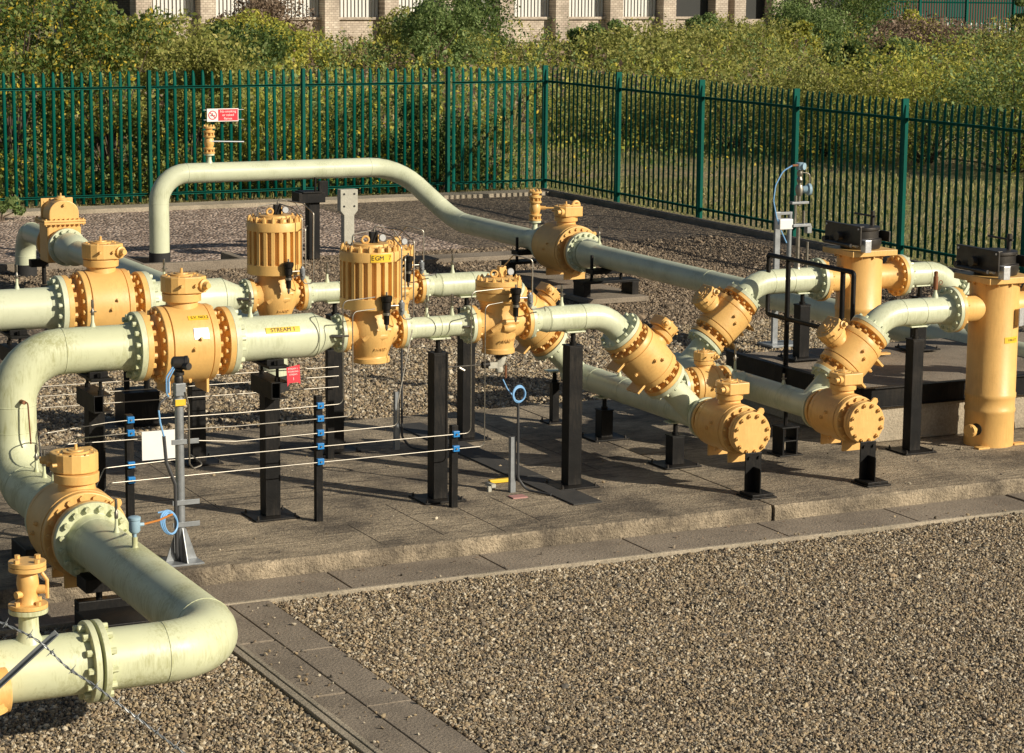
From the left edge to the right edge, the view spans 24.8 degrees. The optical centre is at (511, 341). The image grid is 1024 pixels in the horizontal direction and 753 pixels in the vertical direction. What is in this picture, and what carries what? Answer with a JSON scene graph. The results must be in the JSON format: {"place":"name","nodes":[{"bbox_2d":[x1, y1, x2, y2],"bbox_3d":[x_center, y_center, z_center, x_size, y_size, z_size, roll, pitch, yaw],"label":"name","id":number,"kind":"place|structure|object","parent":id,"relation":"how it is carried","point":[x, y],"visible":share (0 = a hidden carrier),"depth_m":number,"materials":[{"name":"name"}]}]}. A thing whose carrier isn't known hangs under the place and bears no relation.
{"place":"outdoors","nodes":[
{"label":"outdoors","id":0,"kind":"place"},
{"bbox_2d":[149,154,543,262],"bbox_3d":[-1.948,-1.862,34.041,6.161,1.705,2.732,3,10,15],"label":"pipe","id":1,"kind":"object","parent":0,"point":[423,191],"visible":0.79,"depth_m":34.06,"materials":[{"name":"beige metal"}]},
{"bbox_2d":[531,200,595,279],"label":"ball valve","id":2,"kind":"object","parent":1,"relation":"attached to","point":[550,240],"visible":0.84,"depth_m":31.51,"materials":[{"name":"orange paint"}]},
{"bbox_2d":[226,601,486,752],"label":"paving path","id":3,"kind":"structure","parent":0,"point":[366,694],"depth_m":14.22,"materials":[{"name":"concrete"}]},
{"bbox_2d":[0,492,1023,629],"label":"paving path","id":4,"kind":"structure","parent":0,"point":[58,612],"depth_m":17.51,"materials":[{"name":"concrete"}]},
{"bbox_2d":[0,0,1023,272],"bbox_3d":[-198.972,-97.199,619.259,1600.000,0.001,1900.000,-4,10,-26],"label":"ground","id":5,"kind":"structure","parent":0,"point":[908,210],"depth_m":46.90,"materials":[{"name":"green plant"}]},
{"bbox_2d":[14,222,39,276],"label":"side pipe","id":6,"kind":"object","parent":5,"relation":"on","point":[25,245],"visible":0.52,"depth_m":32.57,"materials":[{"name":"metal"}]},
{"bbox_2d":[34,193,85,262],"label":"check valve","id":7,"kind":"object","parent":6,"relation":"attached to","point":[59,212],"visible":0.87,"depth_m":30.85,"materials":[{"name":"orange paint"}]},
{"bbox_2d":[0,0,108,197],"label":"shrub","id":8,"kind":"object","parent":5,"relation":"on","point":[23,20],"visible":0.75,"depth_m":42.45,"materials":[{"name":"green plant"}]},
{"bbox_2d":[25,0,189,199],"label":"shrub","id":9,"kind":"object","parent":5,"relation":"on","point":[103,14],"visible":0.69,"depth_m":43.05,"materials":[{"name":"green plant"}]},
{"bbox_2d":[48,228,288,392],"bbox_3d":[-4.132,-0.432,27.358,0.500,0.970,7.875,-4,10,-26],"label":"side pipe","id":10,"kind":"object","parent":5,"relation":"on","point":[64,247],"visible":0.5,"depth_m":30.17,"materials":[{"name":"metal"}]},
{"bbox_2d":[74,7,278,104],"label":"bush","id":11,"kind":"object","parent":5,"relation":"on","point":[152,53],"visible":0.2,"depth_m":67.75,"materials":[{"name":"green plant"}]},
{"bbox_2d":[122,39,264,191],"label":"shrub","id":12,"kind":"object","parent":5,"relation":"on","point":[209,59],"visible":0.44,"depth_m":44.08,"materials":[{"name":"green plant"}]},
{"bbox_2d":[165,20,296,83],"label":"bush","id":13,"kind":"object","parent":5,"relation":"on","point":[269,38],"visible":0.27,"depth_m":79.77,"materials":[{"name":"green plant"}]},
{"bbox_2d":[0,123,524,205],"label":"undergrowth","id":14,"kind":"object","parent":5,"relation":"on","point":[145,179],"visible":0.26,"depth_m":44.02,"materials":[{"name":"green plant"}]},
{"bbox_2d":[204,0,323,51],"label":"bush","id":15,"kind":"object","parent":5,"relation":"on","point":[277,8],"visible":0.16,"depth_m":96.11,"materials":[{"name":"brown plant"}]},
{"bbox_2d":[205,7,333,77],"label":"bush","id":16,"kind":"object","parent":5,"relation":"on","point":[260,20],"visible":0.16,"depth_m":88.06,"materials":[{"name":"green plant"}]},
{"bbox_2d":[225,87,332,194],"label":"bramble","id":17,"kind":"object","parent":5,"relation":"on","point":[262,120],"visible":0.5,"depth_m":44.34,"materials":[{"name":"green plant"}]},
{"bbox_2d":[298,85,409,194],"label":"bramble","id":18,"kind":"object","parent":5,"relation":"on","point":[358,124],"visible":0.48,"depth_m":45.34,"materials":[{"name":"green plant"}]},
{"bbox_2d":[0,205,739,262],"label":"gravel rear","id":19,"kind":"structure","parent":5,"relation":"on","point":[202,234],"depth_m":38.34,"materials":[{"name":"brown gravel"}]},
{"bbox_2d":[0,189,548,216],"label":"fence kerb","id":20,"kind":"structure","parent":19,"relation":"on","point":[248,203],"depth_m":42.51,"materials":[{"name":"concrete"}]},
{"bbox_2d":[0,66,544,205],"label":"palisade fence","id":21,"kind":"object","parent":20,"relation":"on","point":[221,86],"visible":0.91,"depth_m":42.98,"materials":[{"name":"green metal"}]},
{"bbox_2d":[53,0,727,51],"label":"factory wall","id":22,"kind":"structure","parent":5,"relation":"on","point":[348,16],"depth_m":119.94,"materials":[{"name":"stone"}]},
{"bbox_2d":[366,0,491,81],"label":"bush","id":23,"kind":"object","parent":5,"relation":"on","point":[425,14],"visible":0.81,"depth_m":86.64,"materials":[{"name":"green plant"}]},
{"bbox_2d":[373,85,484,190],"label":"bramble","id":24,"kind":"object","parent":5,"relation":"on","point":[433,124],"visible":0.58,"depth_m":45.65,"materials":[{"name":"green plant"}]},
{"bbox_2d":[0,235,933,345],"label":"gravel pebbles","id":25,"kind":"object","parent":5,"relation":"on","point":[675,304],"visible":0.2,"depth_m":33.42,"materials":[{"name":"brown gravel"}]},
{"bbox_2d":[432,0,521,57],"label":"bush","id":26,"kind":"object","parent":5,"relation":"on","point":[488,10],"visible":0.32,"depth_m":103.03,"materials":[{"name":"green plant"}]},
{"bbox_2d":[0,100,1013,202],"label":"tall weeds","id":27,"kind":"object","parent":5,"relation":"on","point":[681,142],"visible":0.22,"depth_m":52.69,"materials":[{"name":"green plant"}]},
{"bbox_2d":[0,235,1020,363],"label":"brown gravel","id":28,"kind":"structure","parent":5,"relation":"on","point":[5,284],"depth_m":36.38,"materials":[{"name":"brown gravel"}]},
{"bbox_2d":[492,269,648,303],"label":"plinth block","id":29,"kind":"structure","parent":28,"relation":"on","point":[603,294],"depth_m":31.21,"materials":[{"name":"concrete"}]},
{"bbox_2d":[573,255,639,297],"bbox_3d":[1.243,-0.853,30.743,0.840,0.580,0.300,-4,10,-26],"label":"pipe stand","id":30,"kind":"object","parent":29,"relation":"on","point":[582,287],"visible":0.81,"depth_m":30.64,"materials":[{"name":"black paint"}]},
{"bbox_2d":[566,226,1023,356],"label":"pipe","id":31,"kind":"object","parent":30,"relation":"on","point":[581,247],"visible":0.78,"depth_m":28.86,"materials":[{"name":"metal"}]},
{"bbox_2d":[0,325,1023,752],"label":"gravel","id":32,"kind":"structure","parent":5,"relation":"on","point":[1020,329],"depth_m":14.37,"materials":[{"name":"gravel"}]},
{"bbox_2d":[0,621,358,752],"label":"gravel pebbles","id":33,"kind":"object","parent":32,"relation":"on","point":[82,722],"visible":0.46,"depth_m":13.58,"materials":[{"name":"beige gravel"}]},
{"bbox_2d":[74,572,150,627],"bbox_3d":[-2.499,1.717,15.235,0.620,0.365,0.490,-4,10,-26],"label":"stand","id":34,"kind":"object","parent":33,"relation":"on","point":[115,610],"visible":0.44,"depth_m":15.21,"materials":[{"name":"black paint"}]},
{"bbox_2d":[53,499,237,701],"bbox_3d":[-2.212,1.466,14.010,0.883,0.645,2.993,-2,9,-15],"label":"loop pipe","id":35,"kind":"object","parent":34,"relation":"on","point":[189,631],"visible":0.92,"depth_m":13.40,"materials":[{"name":"metal"}]},
{"bbox_2d":[0,607,102,702],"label":"stub pipe","id":36,"kind":"object","parent":35,"relation":"attached to","point":[40,676],"visible":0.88,"depth_m":12.47,"materials":[{"name":"metal"}]},
{"bbox_2d":[8,554,48,611],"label":"plug valve","id":37,"kind":"object","parent":36,"relation":"on","point":[27,569],"visible":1,"depth_m":12.42,"materials":[{"name":"orange paint"}]},
{"bbox_2d":[232,641,382,752],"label":"path kerb","id":38,"kind":"structure","parent":32,"relation":"on","point":[318,712],"depth_m":13.92,"materials":[{"name":"concrete"}]},
{"bbox_2d":[0,407,771,608],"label":"concrete pad","id":39,"kind":"object","parent":32,"relation":"on","point":[637,500],"visible":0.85,"depth_m":18.48,"materials":[{"name":"grey concrete"}]},
{"bbox_2d":[0,329,29,360],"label":"support column","id":40,"kind":"structure","parent":39,"relation":"on","point":[9,345],"depth_m":19.05,"materials":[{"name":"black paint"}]},
{"bbox_2d":[0,265,69,330],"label":"inlet pipe","id":41,"kind":"object","parent":40,"relation":"on","point":[48,307],"visible":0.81,"depth_m":19.01,"materials":[{"name":"metal"}]},
{"bbox_2d":[59,236,150,327],"bbox_3d":[-3.403,-0.405,19.363,0.685,0.931,0.624,-4,10,-26],"label":"ball valve","id":42,"kind":"object","parent":41,"relation":"attached to","point":[108,288],"visible":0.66,"depth_m":19.18,"materials":[{"name":"orange paint"}]},
{"bbox_2d":[11,536,50,566],"bbox_3d":[-3.309,1.419,16.616,0.420,0.290,0.400,-4,10,-26],"label":"stand","id":43,"kind":"object","parent":39,"relation":"on","point":[22,546],"visible":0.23,"depth_m":16.52,"materials":[{"name":"black paint"}]},
{"bbox_2d":[0,300,148,533],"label":"inlet pipe","id":44,"kind":"object","parent":43,"relation":"on","point":[30,366],"visible":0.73,"depth_m":16.93,"materials":[{"name":"metal"}]},
{"bbox_2d":[26,444,124,588],"bbox_3d":[-2.926,1.151,15.631,0.624,0.939,0.685,-4,10,-26],"label":"ball valve","id":45,"kind":"object","parent":44,"relation":"attached to","point":[74,470],"visible":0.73,"depth_m":15.48,"materials":[{"name":"orange paint"}]},
{"bbox_2d":[136,268,236,394],"bbox_3d":[-2.471,-0.086,17.508,0.685,0.931,0.624,-4,10,-26],"label":"ball valve","id":46,"kind":"object","parent":44,"relation":"attached to","point":[182,321],"visible":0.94,"depth_m":17.35,"materials":[{"name":"orange paint"}]},
{"bbox_2d":[76,371,111,492],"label":"support column","id":47,"kind":"structure","parent":39,"relation":"on","point":[89,398],"depth_m":17.27,"materials":[{"name":"black metal"}]},
{"bbox_2d":[158,355,204,566],"bbox_3d":[-2.358,0.840,16.546,0.330,1.492,0.260,-4,10,-26],"label":"instrument mast","id":48,"kind":"object","parent":39,"relation":"on","point":[181,552],"visible":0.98,"depth_m":16.52,"materials":[{"name":"metal"}]},
{"bbox_2d":[173,382,223,467],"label":"support column","id":49,"kind":"structure","parent":39,"relation":"on","point":[197,405],"depth_m":19.86,"materials":[{"name":"black metal"}]},
{"bbox_2d":[140,259,253,313],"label":"reducer pipe","id":50,"kind":"object","parent":49,"relation":"on","point":[221,292],"visible":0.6,"depth_m":19.70,"materials":[{"name":"metal"}]},
{"bbox_2d":[246,199,313,315],"bbox_3d":[-2.014,-0.682,19.986,0.505,1.073,0.556,-4,10,-26],"label":"regulator valve","id":51,"kind":"object","parent":50,"relation":"attached to","point":[274,251],"visible":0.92,"depth_m":19.85,"materials":[{"name":"orange paint"}]},
{"bbox_2d":[241,358,299,522],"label":"support column","id":52,"kind":"structure","parent":39,"relation":"on","point":[266,386],"depth_m":17.93,"materials":[{"name":"black metal"}]},
{"bbox_2d":[225,292,348,374],"bbox_3d":[-1.749,-0.083,17.886,0.940,0.618,0.520,-4,10,-26],"label":"reducer pipe","id":53,"kind":"object","parent":52,"relation":"on","point":[287,336],"visible":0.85,"depth_m":17.75,"materials":[{"name":"metal"}]},
{"bbox_2d":[339,225,414,364],"bbox_3d":[-1.082,-0.362,18.132,0.505,1.073,0.556,-4,10,-26],"label":"regulator valve","id":54,"kind":"object","parent":53,"relation":"attached to","point":[371,266],"visible":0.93,"depth_m":18.01,"materials":[{"name":"orange paint"}]},
{"bbox_2d":[409,337,466,505],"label":"support column","id":55,"kind":"structure","parent":39,"relation":"on","point":[437,479],"depth_m":18.54,"materials":[{"name":"black metal"}]},
{"bbox_2d":[403,294,477,347],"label":"connecting pipe","id":56,"kind":"object","parent":55,"relation":"on","point":[450,324],"visible":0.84,"depth_m":18.42,"materials":[{"name":"metal"}]},
{"bbox_2d":[470,255,545,354],"bbox_3d":[-0.028,-0.303,18.640,0.614,0.815,0.501,-4,10,-26],"label":"regulator valve","id":57,"kind":"object","parent":56,"relation":"attached to","point":[510,318],"visible":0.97,"depth_m":18.55,"materials":[{"name":"orange paint"}]},
{"bbox_2d":[448,295,491,441],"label":"support column","id":58,"kind":"structure","parent":39,"relation":"on","point":[463,386],"depth_m":20.97,"materials":[{"name":"black metal"}]},
{"bbox_2d":[400,422,601,504],"bbox_3d":[-0.183,1.031,20.130,0.260,0.012,3.550,-4,10,-26],"label":"trench cover","id":59,"kind":"object","parent":39,"relation":"on","point":[531,478],"visible":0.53,"depth_m":19.72,"materials":[{"name":"grey concrete"}]},
{"bbox_2d":[544,330,599,489],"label":"support column","id":60,"kind":"structure","parent":39,"relation":"on","point":[572,386],"depth_m":19.08,"materials":[{"name":"black metal"}]},
{"bbox_2d":[530,285,639,349],"bbox_3d":[0.569,-0.188,19.033,1.015,0.563,0.380,-4,10,-26],"label":"outlet pipe","id":61,"kind":"object","parent":60,"relation":"on","point":[617,329],"visible":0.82,"depth_m":18.97,"materials":[{"name":"metal"}]},
{"bbox_2d":[36,316,898,446],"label":"gravel pebbles","id":62,"kind":"object","parent":32,"relation":"on","point":[375,387],"visible":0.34,"depth_m":24.28,"materials":[{"name":"brown gravel"}]},
{"bbox_2d":[105,371,185,429],"bbox_3d":[-3.579,0.505,22.268,0.800,0.550,0.500,-4,10,-26],"label":"squat stand","id":63,"kind":"object","parent":62,"relation":"on","point":[143,409],"visible":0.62,"depth_m":22.16,"materials":[{"name":"black paint"}]},
{"bbox_2d":[0,509,1023,635],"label":"path kerb","id":64,"kind":"structure","parent":32,"relation":"on","point":[43,627],"depth_m":17.29,"materials":[{"name":"concrete"}]},
{"bbox_2d":[519,399,1023,520],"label":"concrete pad","id":65,"kind":"object","parent":32,"relation":"on","point":[813,480],"visible":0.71,"depth_m":19.99,"materials":[{"name":"grey concrete"}]},
{"bbox_2d":[648,420,701,469],"bbox_3d":[1.399,0.875,20.022,0.348,0.385,0.324,-4,10,-26],"label":"short support","id":66,"kind":"object","parent":65,"relation":"on","point":[674,453],"visible":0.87,"depth_m":19.98,"materials":[{"name":"black paint"}]},
{"bbox_2d":[533,332,710,437],"bbox_3d":[0.953,0.333,20.534,0.639,0.639,2.560,-4,10,-26],"label":"header pipe","id":67,"kind":"object","parent":66,"relation":"on","point":[679,401],"visible":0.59,"depth_m":20.39,"materials":[{"name":"metal"}]},
{"bbox_2d":[515,282,563,355],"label":"tilted ball valve","id":68,"kind":"object","parent":67,"relation":"attached to","point":[541,343],"visible":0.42,"depth_m":21.15,"materials":[{"name":"orange paint"}]},
{"bbox_2d":[605,314,681,395],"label":"tilted ball valve","id":69,"kind":"object","parent":67,"relation":"attached to","point":[645,360],"visible":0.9,"depth_m":19.22,"materials":[{"name":"orange paint"}]},
{"bbox_2d":[691,376,770,462],"bbox_3d":[1.791,0.632,19.159,0.442,0.686,0.702,-4,10,-26],"label":"end valve","id":70,"kind":"object","parent":67,"relation":"attached to","point":[725,420],"visible":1,"depth_m":19.01,"materials":[{"name":"orange paint"}]},
{"bbox_2d":[767,411,802,456],"bbox_3d":[2.403,0.805,20.514,0.240,0.385,0.220,-4,10,-26],"label":"open stand","id":71,"kind":"object","parent":65,"relation":"on","point":[779,439],"visible":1,"depth_m":20.49,"materials":[{"name":"black paint"}]},
{"bbox_2d":[673,329,830,427],"bbox_3d":[2.164,0.301,21.136,0.537,0.533,2.560,-4,10,-26],"label":"header pipe","id":72,"kind":"object","parent":71,"relation":"on","point":[782,396],"visible":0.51,"depth_m":20.50,"materials":[{"name":"metal"}]},
{"bbox_2d":[691,284,756,353],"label":"tilted ball valve","id":73,"kind":"object","parent":72,"relation":"attached to","point":[724,319],"visible":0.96,"depth_m":21.96,"materials":[{"name":"orange paint"}]},
{"bbox_2d":[804,367,884,450],"bbox_3d":[2.794,0.562,19.651,0.442,0.686,0.702,-4,10,-26],"label":"end valve","id":74,"kind":"object","parent":72,"relation":"attached to","point":[839,410],"visible":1,"depth_m":19.51,"materials":[{"name":"orange paint"}]},
{"bbox_2d":[815,316,886,387],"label":"tilted ball valve","id":75,"kind":"object","parent":72,"relation":"attached to","point":[856,344],"visible":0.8,"depth_m":20.11,"materials":[{"name":"orange paint"}]},
{"bbox_2d":[725,332,1023,441],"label":"platform","id":76,"kind":"structure","parent":65,"relation":"on","point":[943,388],"depth_m":21.73,"materials":[{"name":"concrete"}]},
{"bbox_2d":[777,292,819,360],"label":"support column","id":77,"kind":"structure","parent":76,"relation":"on","point":[801,333],"depth_m":22.50,"materials":[{"name":"black metal"}]},
{"bbox_2d":[727,258,829,310],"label":"inlet bend pipe","id":78,"kind":"object","parent":77,"relation":"on","point":[754,287],"visible":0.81,"depth_m":22.28,"materials":[{"name":"metal"}]},
{"bbox_2d":[765,252,855,382],"bbox_3d":[2.727,-0.095,21.665,0.104,1.302,1.453,-4,10,-26],"label":"handrail","id":79,"kind":"object","parent":76,"relation":"attached to","point":[779,371],"visible":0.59,"depth_m":21.90,"materials":[{"name":"black metal"}]},
{"bbox_2d":[816,211,910,354],"bbox_3d":[3.399,-0.565,22.725,0.940,1.404,0.635,-4,10,-26],"label":"filter vessel","id":80,"kind":"object","parent":76,"relation":"on","point":[859,250],"visible":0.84,"depth_m":22.57,"materials":[{"name":"orange paint"}]},
{"bbox_2d":[885,325,936,455],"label":"support column","id":81,"kind":"structure","parent":65,"relation":"on","point":[913,382],"depth_m":20.60,"materials":[{"name":"black metal"}]},
{"bbox_2d":[852,271,964,345],"bbox_3d":[3.446,-0.283,20.462,1.002,0.632,0.410,-4,10,-26],"label":"inlet bend pipe","id":82,"kind":"object","parent":81,"relation":"on","point":[943,308],"visible":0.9,"depth_m":20.45,"materials":[{"name":"metal"}]},
{"bbox_2d":[952,234,1023,449],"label":"filter vessel","id":83,"kind":"object","parent":65,"relation":"on","point":[993,299],"visible":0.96,"depth_m":20.78,"materials":[{"name":"orange paint"}]},
{"bbox_2d":[0,14,1023,159],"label":"tall weeds","id":84,"kind":"object","parent":5,"relation":"on","point":[508,73],"visible":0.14,"depth_m":78.14,"materials":[{"name":"green plant"}]},
{"bbox_2d":[6,33,1023,157],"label":"undergrowth","id":85,"kind":"object","parent":5,"relation":"on","point":[426,89],"visible":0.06,"depth_m":75.64,"materials":[{"name":"green plant"}]},
{"bbox_2d":[320,195,746,247],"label":"brown gravel","id":86,"kind":"structure","parent":5,"relation":"on","point":[614,224],"depth_m":40.70,"materials":[{"name":"brown gravel"}]},
{"bbox_2d":[529,61,719,144],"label":"bush","id":87,"kind":"object","parent":5,"relation":"on","point":[610,102],"visible":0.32,"depth_m":57.66,"materials":[{"name":"green plant"}]},
{"bbox_2d":[547,18,741,79],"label":"bush","id":88,"kind":"object","parent":5,"relation":"on","point":[609,43],"visible":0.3,"depth_m":88.06,"materials":[{"name":"green plant"}]},
{"bbox_2d":[559,44,740,88],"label":"bush","id":89,"kind":"object","parent":5,"relation":"on","point":[666,65],"visible":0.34,"depth_m":81.53,"materials":[{"name":"green plant"}]},
{"bbox_2d":[582,12,782,73],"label":"bush","id":90,"kind":"object","parent":5,"relation":"on","point":[710,39],"visible":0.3,"depth_m":94.58,"materials":[{"name":"green plant"}]},
{"bbox_2d":[606,62,845,157],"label":"bush","id":91,"kind":"object","parent":5,"relation":"on","point":[718,80],"visible":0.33,"depth_m":56.47,"materials":[{"name":"green plant"}]},
{"bbox_2d":[537,188,1023,288],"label":"fence kerb","id":92,"kind":"structure","parent":5,"relation":"on","point":[703,222],"depth_m":40.33,"materials":[{"name":"concrete"}]},
{"bbox_2d":[541,65,1023,273],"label":"palisade fence","id":93,"kind":"object","parent":92,"relation":"on","point":[904,118],"visible":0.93,"depth_m":38.11,"materials":[{"name":"green metal"}]},
{"bbox_2d":[756,0,859,50],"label":"bush","id":94,"kind":"object","parent":5,"relation":"on","point":[810,16],"visible":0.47,"depth_m":112.44,"materials":[{"name":"green plant"}]},
{"bbox_2d":[704,41,958,159],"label":"bush","id":95,"kind":"object","parent":5,"relation":"on","point":[784,85],"visible":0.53,"depth_m":54.22,"materials":[{"name":"green plant"}]},
{"bbox_2d":[768,0,918,44],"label":"bush","id":96,"kind":"object","parent":5,"relation":"on","point":[870,11],"visible":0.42,"depth_m":120.35,"materials":[{"name":"green plant"}]},
{"bbox_2d":[773,29,1023,168],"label":"bush","id":97,"kind":"object","parent":5,"relation":"on","point":[916,91],"visible":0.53,"depth_m":53.11,"materials":[{"name":"green plant"}]},
{"bbox_2d":[839,20,1023,172],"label":"bush","id":98,"kind":"object","parent":5,"relation":"on","point":[984,83],"visible":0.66,"depth_m":51.02,"materials":[{"name":"green plant"}]},
{"bbox_2d":[842,0,1023,37],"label":"fence","id":99,"kind":"object","parent":5,"relation":"on","point":[966,2],"visible":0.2,"depth_m":144.70,"materials":[{"name":"green metal"}]},
{"bbox_2d":[862,11,1020,61],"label":"bush","id":100,"kind":"object","parent":5,"relation":"on","point":[893,26],"visible":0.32,"depth_m":105.79,"materials":[{"name":"brown plant"}]},
{"bbox_2d":[682,346,747,388],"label":"crossover pipe","id":101,"kind":"object","parent":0,"point":[740,375],"visible":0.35,"depth_m":20.90,"materials":[{"name":"metal"}]},
{"bbox_2d":[684,348,732,398],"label":"crossover valve","id":102,"kind":"object","parent":101,"relation":"attached to","point":[705,373],"visible":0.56,"depth_m":20.70,"materials":[{"name":"orange paint"}]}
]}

